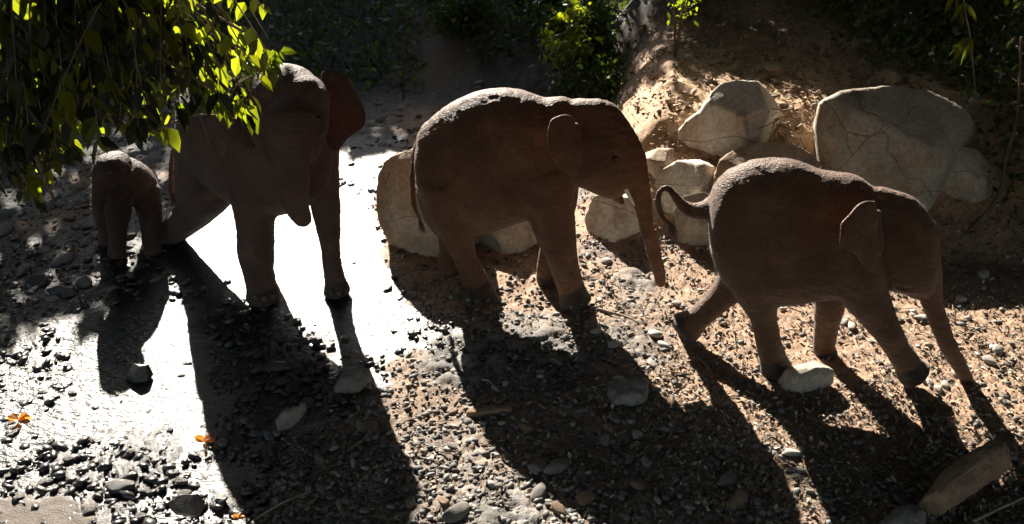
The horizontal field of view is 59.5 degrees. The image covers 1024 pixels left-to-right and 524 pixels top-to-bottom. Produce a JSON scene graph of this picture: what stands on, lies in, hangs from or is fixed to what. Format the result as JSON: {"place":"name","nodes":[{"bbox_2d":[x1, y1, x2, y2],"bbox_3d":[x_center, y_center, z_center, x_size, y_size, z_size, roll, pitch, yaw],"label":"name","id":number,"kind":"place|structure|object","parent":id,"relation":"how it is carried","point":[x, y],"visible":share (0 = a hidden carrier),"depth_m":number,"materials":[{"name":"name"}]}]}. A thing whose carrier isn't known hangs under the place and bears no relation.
{"place":"outdoors","nodes":[
{"label":"outdoors","id":0,"kind":"place"},
{"bbox_2d":[0,138,471,523],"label":"water","id":1,"kind":"structure","parent":0,"point":[366,315],"depth_m":7.89,"materials":[{"name":"white liquid"}]},
{"bbox_2d":[7,412,30,421],"bbox_3d":[-3.747,1.188,6.818,0.137,0.067,0.143,-25,37,-38],"label":"dry leaf","id":2,"kind":"object","parent":1,"relation":"on","point":[12,417],"visible":1,"depth_m":6.82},
{"bbox_2d":[16,263,30,275],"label":"cobble","id":3,"kind":"object","parent":1,"relation":"in","point":[24,268],"visible":1,"depth_m":8.84,"materials":[{"name":"grey stone"}]},
{"bbox_2d":[49,252,74,266],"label":"cobble","id":4,"kind":"object","parent":1,"relation":"in","point":[66,257],"visible":0.97,"depth_m":9.00,"materials":[{"name":"grey stone"}]},
{"bbox_2d":[75,276,92,287],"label":"cobble","id":5,"kind":"object","parent":1,"relation":"in","point":[84,282],"visible":1,"depth_m":8.61,"materials":[{"name":"grey stone"}]},
{"bbox_2d":[79,239,88,247],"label":"cobble","id":6,"kind":"object","parent":1,"relation":"in","point":[83,243],"visible":1,"depth_m":9.35,"materials":[{"name":"grey stone"}]},
{"bbox_2d":[103,285,116,291],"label":"cobble","id":7,"kind":"object","parent":1,"relation":"in","point":[110,288],"visible":1,"depth_m":8.54,"materials":[{"name":"grey stone"}]},
{"bbox_2d":[297,337,310,344],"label":"cobble","id":8,"kind":"object","parent":1,"relation":"in","point":[303,340],"visible":0.96,"depth_m":7.76,"materials":[{"name":"stone"}]},
{"bbox_2d":[302,357,312,365],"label":"cobble","id":9,"kind":"object","parent":1,"relation":"in","point":[306,361],"visible":1,"depth_m":7.47,"materials":[{"name":"stone"}]},
{"bbox_2d":[333,392,343,401],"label":"cobble","id":10,"kind":"object","parent":1,"relation":"in","point":[337,396],"visible":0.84,"depth_m":7.06,"materials":[{"name":"stone"}]},
{"bbox_2d":[0,0,1023,523],"bbox_3d":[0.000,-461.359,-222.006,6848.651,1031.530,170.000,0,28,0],"label":"ground","id":11,"kind":"structure","parent":0,"point":[456,70],"depth_m":7.96,"materials":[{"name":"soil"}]},
{"bbox_2d":[0,222,14,235],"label":"cobble","id":12,"kind":"object","parent":11,"relation":"on","point":[6,228],"visible":1,"depth_m":9.56,"materials":[{"name":"grey stone"}]},
{"bbox_2d":[6,428,19,436],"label":"cobble","id":13,"kind":"object","parent":11,"relation":"on","point":[14,432],"visible":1,"depth_m":6.67,"materials":[{"name":"stone"}]},
{"bbox_2d":[12,493,25,502],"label":"cobble","id":14,"kind":"object","parent":11,"relation":"on","point":[18,497],"visible":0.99,"depth_m":6.03,"materials":[{"name":"stone"}]},
{"bbox_2d":[26,274,50,287],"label":"stone","id":15,"kind":"object","parent":11,"relation":"on","point":[40,280],"visible":0.73,"depth_m":8.63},
{"bbox_2d":[35,479,52,486],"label":"cobble","id":16,"kind":"object","parent":11,"relation":"on","point":[44,482],"visible":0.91,"depth_m":6.18,"materials":[{"name":"stone"}]},
{"bbox_2d":[44,295,58,301],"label":"cobble","id":17,"kind":"object","parent":11,"relation":"on","point":[53,298],"visible":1,"depth_m":8.38,"materials":[{"name":"grey stone"}]},
{"bbox_2d":[48,285,78,297],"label":"stone","id":18,"kind":"object","parent":11,"relation":"on","point":[61,291],"visible":0.79,"depth_m":8.45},
{"bbox_2d":[62,456,76,463],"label":"cobble","id":19,"kind":"object","parent":11,"relation":"on","point":[66,459],"visible":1,"depth_m":6.39,"materials":[{"name":"stone"}]},
{"bbox_2d":[82,505,95,515],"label":"cobble","id":20,"kind":"object","parent":11,"relation":"on","point":[89,509],"visible":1,"depth_m":5.93,"materials":[{"name":"stone"}]},
{"bbox_2d":[89,149,165,259],"bbox_3d":[-3.824,-0.610,8.938,0.776,1.314,1.213,-15,32,-25],"label":"elephant","id":21,"kind":"object","parent":11,"relation":"on","point":[123,183],"visible":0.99,"depth_m":8.77},
{"bbox_2d":[126,448,135,456],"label":"cobble","id":22,"kind":"object","parent":11,"relation":"on","point":[130,452],"visible":1,"depth_m":6.46,"materials":[{"name":"stone"}]},
{"bbox_2d":[125,364,152,383],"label":"stone","id":23,"kind":"object","parent":11,"relation":"on","point":[137,373],"visible":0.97,"depth_m":7.25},
{"bbox_2d":[135,512,147,520],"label":"cobble","id":24,"kind":"object","parent":11,"relation":"on","point":[141,516],"visible":1,"depth_m":5.91,"materials":[{"name":"stone"}]},
{"bbox_2d":[137,489,151,494],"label":"cobble","id":25,"kind":"object","parent":11,"relation":"on","point":[144,491],"visible":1,"depth_m":6.11,"materials":[{"name":"stone"}]},
{"bbox_2d":[0,0,296,214],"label":"tree","id":26,"kind":"object","parent":11,"relation":"on","point":[64,64],"visible":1,"depth_m":2.79,"materials":[{"name":"green plant"}]},
{"bbox_2d":[172,477,187,485],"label":"cobble","id":27,"kind":"object","parent":11,"relation":"on","point":[181,481],"visible":1,"depth_m":6.20,"materials":[{"name":"stone"}]},
{"bbox_2d":[177,489,191,494],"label":"cobble","id":28,"kind":"object","parent":11,"relation":"on","point":[183,491],"visible":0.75,"depth_m":6.12,"materials":[{"name":"stone"}]},
{"bbox_2d":[169,494,204,516],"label":"stone","id":29,"kind":"object","parent":11,"relation":"on","point":[191,505],"visible":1,"depth_m":5.60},
{"bbox_2d":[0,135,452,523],"bbox_3d":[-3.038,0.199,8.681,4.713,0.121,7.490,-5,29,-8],"label":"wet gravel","id":30,"kind":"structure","parent":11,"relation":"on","point":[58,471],"depth_m":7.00,"materials":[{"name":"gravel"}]},
{"bbox_2d":[107,479,134,493],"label":"cobble","id":31,"kind":"object","parent":30,"relation":"on","point":[116,486],"visible":0.98,"depth_m":6.12,"materials":[{"name":"stone"}]},
{"bbox_2d":[193,434,214,443],"bbox_3d":[-2.253,1.298,6.563,0.125,0.065,0.128,-25,37,-38],"label":"dry leaf","id":32,"kind":"object","parent":30,"relation":"on","point":[205,438],"visible":1,"depth_m":6.57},
{"bbox_2d":[251,491,310,521],"bbox_3d":[-1.528,1.621,5.998,0.468,0.052,0.018,-21,35,-34],"label":"stick","id":33,"kind":"object","parent":30,"relation":"on","point":[265,512],"visible":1,"depth_m":5.95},
{"bbox_2d":[275,403,306,430],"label":"stone","id":34,"kind":"object","parent":30,"relation":"on","point":[287,418],"visible":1,"depth_m":6.57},
{"bbox_2d":[334,366,370,393],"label":"stone","id":35,"kind":"object","parent":30,"relation":"on","point":[353,380],"visible":1,"depth_m":7.08,"materials":[{"name":"stone"}]},
{"bbox_2d":[236,339,247,345],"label":"cobble","id":36,"kind":"object","parent":11,"relation":"on","point":[240,342],"visible":1,"depth_m":7.72,"materials":[{"name":"stone"}]},
{"bbox_2d":[245,421,256,429],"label":"cobble","id":37,"kind":"object","parent":11,"relation":"on","point":[251,425],"visible":1,"depth_m":6.70,"materials":[{"name":"stone"}]},
{"bbox_2d":[243,348,260,356],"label":"cobble","id":38,"kind":"object","parent":11,"relation":"on","point":[253,352],"visible":0.98,"depth_m":7.57,"materials":[{"name":"stone"}]},
{"bbox_2d":[250,364,261,373],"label":"cobble","id":39,"kind":"object","parent":11,"relation":"on","point":[255,368],"visible":1,"depth_m":7.35,"materials":[{"name":"stone"}]},
{"bbox_2d":[162,56,365,306],"bbox_3d":[-2.396,-0.888,8.281,1.060,2.412,3.066,-24,36,-37],"label":"elephant","id":40,"kind":"object","parent":11,"relation":"on","point":[284,160],"visible":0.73,"depth_m":7.57},
{"bbox_2d":[264,376,290,386],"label":"cobble","id":41,"kind":"object","parent":11,"relation":"on","point":[281,380],"visible":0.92,"depth_m":7.19,"materials":[{"name":"stone"}]},
{"bbox_2d":[263,361,292,372],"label":"cobble","id":42,"kind":"object","parent":11,"relation":"on","point":[277,366],"visible":1,"depth_m":7.36,"materials":[{"name":"stone"}]},
{"bbox_2d":[301,397,312,407],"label":"cobble","id":43,"kind":"object","parent":11,"relation":"on","point":[308,401],"visible":0.79,"depth_m":6.95,"materials":[{"name":"stone"}]},
{"bbox_2d":[311,336,321,345],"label":"cobble","id":44,"kind":"object","parent":11,"relation":"on","point":[315,340],"visible":1,"depth_m":7.71,"materials":[{"name":"stone"}]},
{"bbox_2d":[314,453,325,467],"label":"cobble","id":45,"kind":"object","parent":11,"relation":"on","point":[319,459],"visible":1,"depth_m":6.38,"materials":[{"name":"grey stone"}]},
{"bbox_2d":[316,483,324,494],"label":"cobble","id":46,"kind":"object","parent":11,"relation":"on","point":[320,488],"visible":1,"depth_m":6.13,"materials":[{"name":"grey stone"}]},
{"bbox_2d":[306,459,365,477],"bbox_3d":[-1.227,1.442,6.337,0.472,0.018,0.048,-13,31,-23],"label":"stick","id":47,"kind":"object","parent":11,"relation":"on","point":[330,466],"visible":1,"depth_m":6.32,"materials":[{"name":"wood"}]},
{"bbox_2d":[349,451,360,457],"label":"cobble","id":48,"kind":"object","parent":11,"relation":"on","point":[353,454],"visible":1,"depth_m":6.44,"materials":[{"name":"grey stone"}]},
{"bbox_2d":[350,397,363,403],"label":"cobble","id":49,"kind":"object","parent":11,"relation":"on","point":[355,400],"visible":1,"depth_m":7.00,"materials":[{"name":"stone"}]},
{"bbox_2d":[356,420,365,432],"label":"cobble","id":50,"kind":"object","parent":11,"relation":"on","point":[360,426],"visible":1,"depth_m":6.71,"materials":[{"name":"grey stone"}]},
{"bbox_2d":[359,506,370,512],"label":"cobble","id":51,"kind":"object","parent":11,"relation":"on","point":[363,509],"visible":1,"depth_m":5.95,"materials":[{"name":"grey stone"}]},
{"bbox_2d":[154,0,628,99],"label":"ground cover","id":52,"kind":"object","parent":11,"relation":"on","point":[309,25],"visible":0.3,"depth_m":14.73,"materials":[{"name":"green plant"}]},
{"bbox_2d":[376,149,479,257],"bbox_3d":[-0.857,-0.465,9.114,1.052,1.299,0.783,0,28,0],"label":"boulder","id":53,"kind":"object","parent":11,"relation":"on","point":[398,220],"visible":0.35,"depth_m":8.96,"materials":[{"name":"beige stone"}]},
{"bbox_2d":[438,496,448,505],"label":"cobble","id":54,"kind":"object","parent":11,"relation":"on","point":[442,500],"visible":1,"depth_m":5.99,"materials":[{"name":"brown stone"}]},
{"bbox_2d":[398,0,501,39],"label":"shrub","id":55,"kind":"object","parent":11,"relation":"on","point":[456,15],"visible":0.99,"depth_m":14.53,"materials":[{"name":"green plant"}]},
{"bbox_2d":[442,501,470,522],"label":"cobble","id":56,"kind":"object","parent":11,"relation":"on","point":[460,511],"visible":1,"depth_m":5.85,"materials":[{"name":"grey stone"}]},
{"bbox_2d":[466,405,511,418],"bbox_3d":[-0.174,1.146,6.852,0.357,0.083,0.066,-4,29,-8],"label":"stick","id":57,"kind":"object","parent":11,"relation":"on","point":[471,413],"visible":0.98,"depth_m":6.82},
{"bbox_2d":[480,221,536,254],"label":"boulder","id":58,"kind":"object","parent":11,"relation":"on","point":[518,238],"visible":0.59,"depth_m":9.11,"materials":[{"name":"grey stone"}]},
{"bbox_2d":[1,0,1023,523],"bbox_3d":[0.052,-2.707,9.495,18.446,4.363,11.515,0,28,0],"label":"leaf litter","id":59,"kind":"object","parent":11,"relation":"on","point":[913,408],"visible":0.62,"depth_m":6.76,"materials":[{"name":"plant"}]},
{"bbox_2d":[973,497,1023,521],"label":"stick","id":60,"kind":"object","parent":59,"relation":"on","point":[976,519],"visible":1,"depth_m":5.87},
{"bbox_2d":[517,422,532,430],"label":"cobble","id":61,"kind":"object","parent":11,"relation":"on","point":[525,426],"visible":1,"depth_m":6.65,"materials":[{"name":"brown stone"}]},
{"bbox_2d":[502,0,547,11],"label":"shrub","id":62,"kind":"object","parent":11,"relation":"on","point":[523,1],"visible":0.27,"depth_m":15.20,"materials":[{"name":"green plant"}]},
{"bbox_2d":[527,462,546,472],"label":"cobble","id":63,"kind":"object","parent":11,"relation":"on","point":[535,467],"visible":0.94,"depth_m":6.25,"materials":[{"name":"grey stone"}]},
{"bbox_2d":[409,87,665,310],"bbox_3d":[0.216,-0.544,7.990,2.378,2.024,1.020,9,30,16],"label":"elephant","id":64,"kind":"object","parent":11,"relation":"on","point":[486,161],"visible":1,"depth_m":7.61},
{"bbox_2d":[530,482,545,500],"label":"cobble","id":65,"kind":"object","parent":11,"relation":"on","point":[539,490],"visible":1,"depth_m":6.05,"materials":[{"name":"grey stone"}]},
{"bbox_2d":[543,458,570,474],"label":"cobble","id":66,"kind":"object","parent":11,"relation":"on","point":[556,466],"visible":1,"depth_m":6.24,"materials":[{"name":"grey stone"}]},
{"bbox_2d":[551,501,565,517],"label":"cobble","id":67,"kind":"object","parent":11,"relation":"on","point":[558,508],"visible":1,"depth_m":5.90,"materials":[{"name":"brown stone"}]},
{"bbox_2d":[503,0,633,70],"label":"shrub","id":68,"kind":"object","parent":11,"relation":"on","point":[592,28],"visible":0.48,"depth_m":13.39,"materials":[{"name":"green plant"}]},
{"bbox_2d":[538,0,603,95],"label":"sapling","id":69,"kind":"object","parent":11,"relation":"on","point":[577,44],"visible":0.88,"depth_m":12.44,"materials":[{"name":"green plant"}]},
{"bbox_2d":[575,489,594,505],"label":"cobble","id":70,"kind":"object","parent":11,"relation":"on","point":[585,497],"visible":1,"depth_m":5.97,"materials":[{"name":"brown stone"}]},
{"bbox_2d":[545,34,633,101],"bbox_3d":[1.239,-2.575,12.668,1.506,1.118,1.929,20,34,32],"label":"shrub","id":71,"kind":"object","parent":11,"relation":"on","point":[598,81],"visible":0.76,"depth_m":12.41,"materials":[{"name":"green plant"}]},
{"bbox_2d":[599,432,609,446],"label":"cobble","id":72,"kind":"object","parent":11,"relation":"on","point":[604,440],"visible":1,"depth_m":6.52,"materials":[{"name":"grey stone"}]},
{"bbox_2d":[603,423,615,432],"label":"cobble","id":73,"kind":"object","parent":11,"relation":"on","point":[607,426],"visible":1,"depth_m":6.63,"materials":[{"name":"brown stone"}]},
{"bbox_2d":[585,194,639,241],"bbox_3d":[1.126,-0.435,9.484,0.668,0.685,0.526,-13,31,-22],"label":"boulder","id":74,"kind":"object","parent":11,"relation":"on","point":[610,220],"visible":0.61,"depth_m":9.29,"materials":[{"name":"stone"}]},
{"bbox_2d":[608,341,620,348],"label":"cobble","id":75,"kind":"object","parent":11,"relation":"on","point":[613,344],"visible":1,"depth_m":7.62,"materials":[{"name":"stone"}]},
{"bbox_2d":[610,414,620,423],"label":"cobble","id":76,"kind":"object","parent":11,"relation":"on","point":[614,418],"visible":1,"depth_m":6.72,"materials":[{"name":"grey stone"}]},
{"bbox_2d":[597,308,637,321],"bbox_3d":[0.951,0.475,8.070,0.410,0.032,0.034,17,33,29],"label":"stick","id":77,"kind":"object","parent":11,"relation":"on","point":[612,312],"visible":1,"depth_m":8.07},
{"bbox_2d":[607,378,648,407],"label":"stone","id":78,"kind":"object","parent":11,"relation":"on","point":[631,393],"visible":0.95,"depth_m":6.93,"materials":[{"name":"stone"}]},
{"bbox_2d":[625,455,634,464],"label":"cobble","id":79,"kind":"object","parent":11,"relation":"on","point":[629,459],"visible":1,"depth_m":6.34,"materials":[{"name":"grey stone"}]},
{"bbox_2d":[630,480,644,490],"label":"cobble","id":80,"kind":"object","parent":11,"relation":"on","point":[637,484],"visible":1,"depth_m":6.08,"materials":[{"name":"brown stone"}]},
{"bbox_2d":[632,430,642,438],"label":"cobble","id":81,"kind":"object","parent":11,"relation":"on","point":[637,434],"visible":1,"depth_m":6.58,"materials":[{"name":"stone"}]},
{"bbox_2d":[641,456,649,469],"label":"cobble","id":82,"kind":"object","parent":11,"relation":"on","point":[645,461],"visible":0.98,"depth_m":6.32,"materials":[{"name":"stone"}]},
{"bbox_2d":[648,329,662,337],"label":"cobble","id":83,"kind":"object","parent":11,"relation":"on","point":[656,333],"visible":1,"depth_m":7.76,"materials":[{"name":"stone"}]},
{"bbox_2d":[645,148,676,178],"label":"boulder","id":84,"kind":"object","parent":11,"relation":"on","point":[659,160],"visible":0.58,"depth_m":9.70,"materials":[{"name":"beige stone"}]},
{"bbox_2d":[667,0,700,57],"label":"sapling","id":85,"kind":"object","parent":11,"relation":"on","point":[683,15],"visible":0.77,"depth_m":11.28,"materials":[{"name":"green plant"}]},
{"bbox_2d":[654,159,716,216],"bbox_3d":[1.874,-0.707,9.675,0.653,0.840,0.754,23,36,36],"label":"boulder","id":86,"kind":"object","parent":11,"relation":"on","point":[683,178],"visible":0.41,"depth_m":9.45,"materials":[{"name":"stone"}]},
{"bbox_2d":[674,192,709,245],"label":"boulder","id":87,"kind":"object","parent":11,"relation":"on","point":[691,231],"visible":0.47,"depth_m":9.17,"materials":[{"name":"grey stone"}]},
{"bbox_2d":[668,0,723,20],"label":"shrub","id":88,"kind":"object","parent":11,"relation":"on","point":[699,5],"visible":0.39,"depth_m":12.41,"materials":[{"name":"green plant"}]},
{"bbox_2d":[716,471,737,486],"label":"cobble","id":89,"kind":"object","parent":11,"relation":"on","point":[726,478],"visible":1,"depth_m":6.15,"materials":[{"name":"grey stone"}]},
{"bbox_2d":[678,80,781,157],"bbox_3d":[2.416,-1.428,10.025,0.992,1.226,0.708,13,31,23],"label":"boulder","id":90,"kind":"object","parent":11,"relation":"on","point":[727,118],"visible":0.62,"depth_m":9.70,"materials":[{"name":"stone"}]},
{"bbox_2d":[726,488,747,509],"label":"cobble","id":91,"kind":"object","parent":11,"relation":"on","point":[738,499],"visible":1,"depth_m":5.96,"materials":[{"name":"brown stone"}]},
{"bbox_2d":[712,142,820,186],"bbox_3d":[2.661,-0.752,9.396,1.138,0.907,0.577,0,28,0],"label":"boulder","id":92,"kind":"object","parent":11,"relation":"on","point":[738,156],"visible":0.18,"depth_m":9.32,"materials":[{"name":"beige stone"}]},
{"bbox_2d":[528,0,1023,161],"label":"bank gravel","id":93,"kind":"structure","parent":11,"relation":"on","point":[731,57],"depth_m":10.97,"materials":[{"name":"gravel"}]},
{"bbox_2d":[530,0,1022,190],"bbox_3d":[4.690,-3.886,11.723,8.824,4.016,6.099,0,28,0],"label":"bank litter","id":94,"kind":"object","parent":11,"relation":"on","point":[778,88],"visible":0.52,"depth_m":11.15,"materials":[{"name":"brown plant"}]},
{"bbox_2d":[757,108,815,148],"bbox_3d":[3.053,-1.390,9.653,0.922,0.596,0.407,0,28,0],"label":"root tangle","id":95,"kind":"object","parent":11,"relation":"on","point":[779,125],"visible":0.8,"depth_m":9.59,"materials":[{"name":"brown plant"}]},
{"bbox_2d":[781,448,801,455],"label":"cobble","id":96,"kind":"object","parent":11,"relation":"on","point":[790,452],"visible":1,"depth_m":6.41,"materials":[{"name":"stone"}]},
{"bbox_2d":[777,361,833,393],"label":"stone","id":97,"kind":"object","parent":11,"relation":"on","point":[808,376],"visible":0.94,"depth_m":7.04,"materials":[{"name":"stone"}]},
{"bbox_2d":[654,155,974,386],"bbox_3d":[2.389,0.115,6.944,2.624,1.879,1.036,12,31,21],"label":"elephant","id":98,"kind":"object","parent":11,"relation":"on","point":[788,233],"visible":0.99,"depth_m":6.64},
{"bbox_2d":[813,86,975,210],"bbox_3d":[4.197,-0.965,9.765,1.918,1.766,1.060,0,28,0],"label":"boulder","id":99,"kind":"object","parent":11,"relation":"on","point":[906,140],"visible":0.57,"depth_m":9.42,"materials":[{"name":"grey stone"}]},
{"bbox_2d":[773,0,1023,235],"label":"undergrowth","id":100,"kind":"object","parent":11,"relation":"on","point":[945,49],"visible":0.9,"depth_m":11.27,"materials":[{"name":"green plant"}]},
{"bbox_2d":[878,503,926,523],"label":"stone","id":101,"kind":"object","parent":11,"relation":"on","point":[909,513],"visible":1,"depth_m":5.79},
{"bbox_2d":[941,380,948,389],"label":"cobble","id":102,"kind":"object","parent":11,"relation":"on","point":[945,384],"visible":1,"depth_m":7.14,"materials":[{"name":"stone"}]},
{"bbox_2d":[944,0,976,88],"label":"vine","id":103,"kind":"object","parent":11,"relation":"on","point":[962,44],"visible":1,"depth_m":6.48,"materials":[{"name":"green plant"}]},
{"bbox_2d":[956,295,966,301],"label":"cobble","id":104,"kind":"object","parent":11,"relation":"on","point":[961,298],"visible":1,"depth_m":8.31,"materials":[{"name":"stone"}]},
{"bbox_2d":[918,440,1010,515],"bbox_3d":[3.027,1.453,5.998,0.737,0.393,0.201,-12,31,-21],"label":"stone","id":105,"kind":"object","parent":11,"relation":"on","point":[958,481],"visible":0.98,"depth_m":5.93,"materials":[{"name":"stone"}]},
{"bbox_2d":[944,146,995,203],"bbox_3d":[4.937,-0.818,9.691,0.713,0.887,0.591,0,28,0],"label":"boulder","id":106,"kind":"object","parent":11,"relation":"on","point":[970,179],"visible":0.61,"depth_m":9.50,"materials":[{"name":"grey stone"}]},
{"bbox_2d":[979,269,989,278],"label":"cobble","id":107,"kind":"object","parent":11,"relation":"on","point":[984,273],"visible":1,"depth_m":8.74,"materials":[{"name":"stone"}]},
{"bbox_2d":[982,355,996,365],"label":"cobble","id":108,"kind":"object","parent":11,"relation":"on","point":[988,359],"visible":1,"depth_m":7.46,"materials":[{"name":"stone"}]},
{"bbox_2d":[967,37,1022,232],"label":"branch","id":109,"kind":"object","parent":11,"relation":"on","point":[980,219],"visible":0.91,"depth_m":9.20,"materials":[{"name":"brown plant"}]},
{"bbox_2d":[992,344,1003,355],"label":"cobble","id":110,"kind":"object","parent":11,"relation":"on","point":[998,349],"visible":1,"depth_m":7.59,"materials":[{"name":"stone"}]},
{"bbox_2d":[1001,0,1023,48],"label":"shrub","id":111,"kind":"object","parent":11,"relation":"on","point":[1019,4],"visible":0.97,"depth_m":10.55,"materials":[{"name":"green plant"}]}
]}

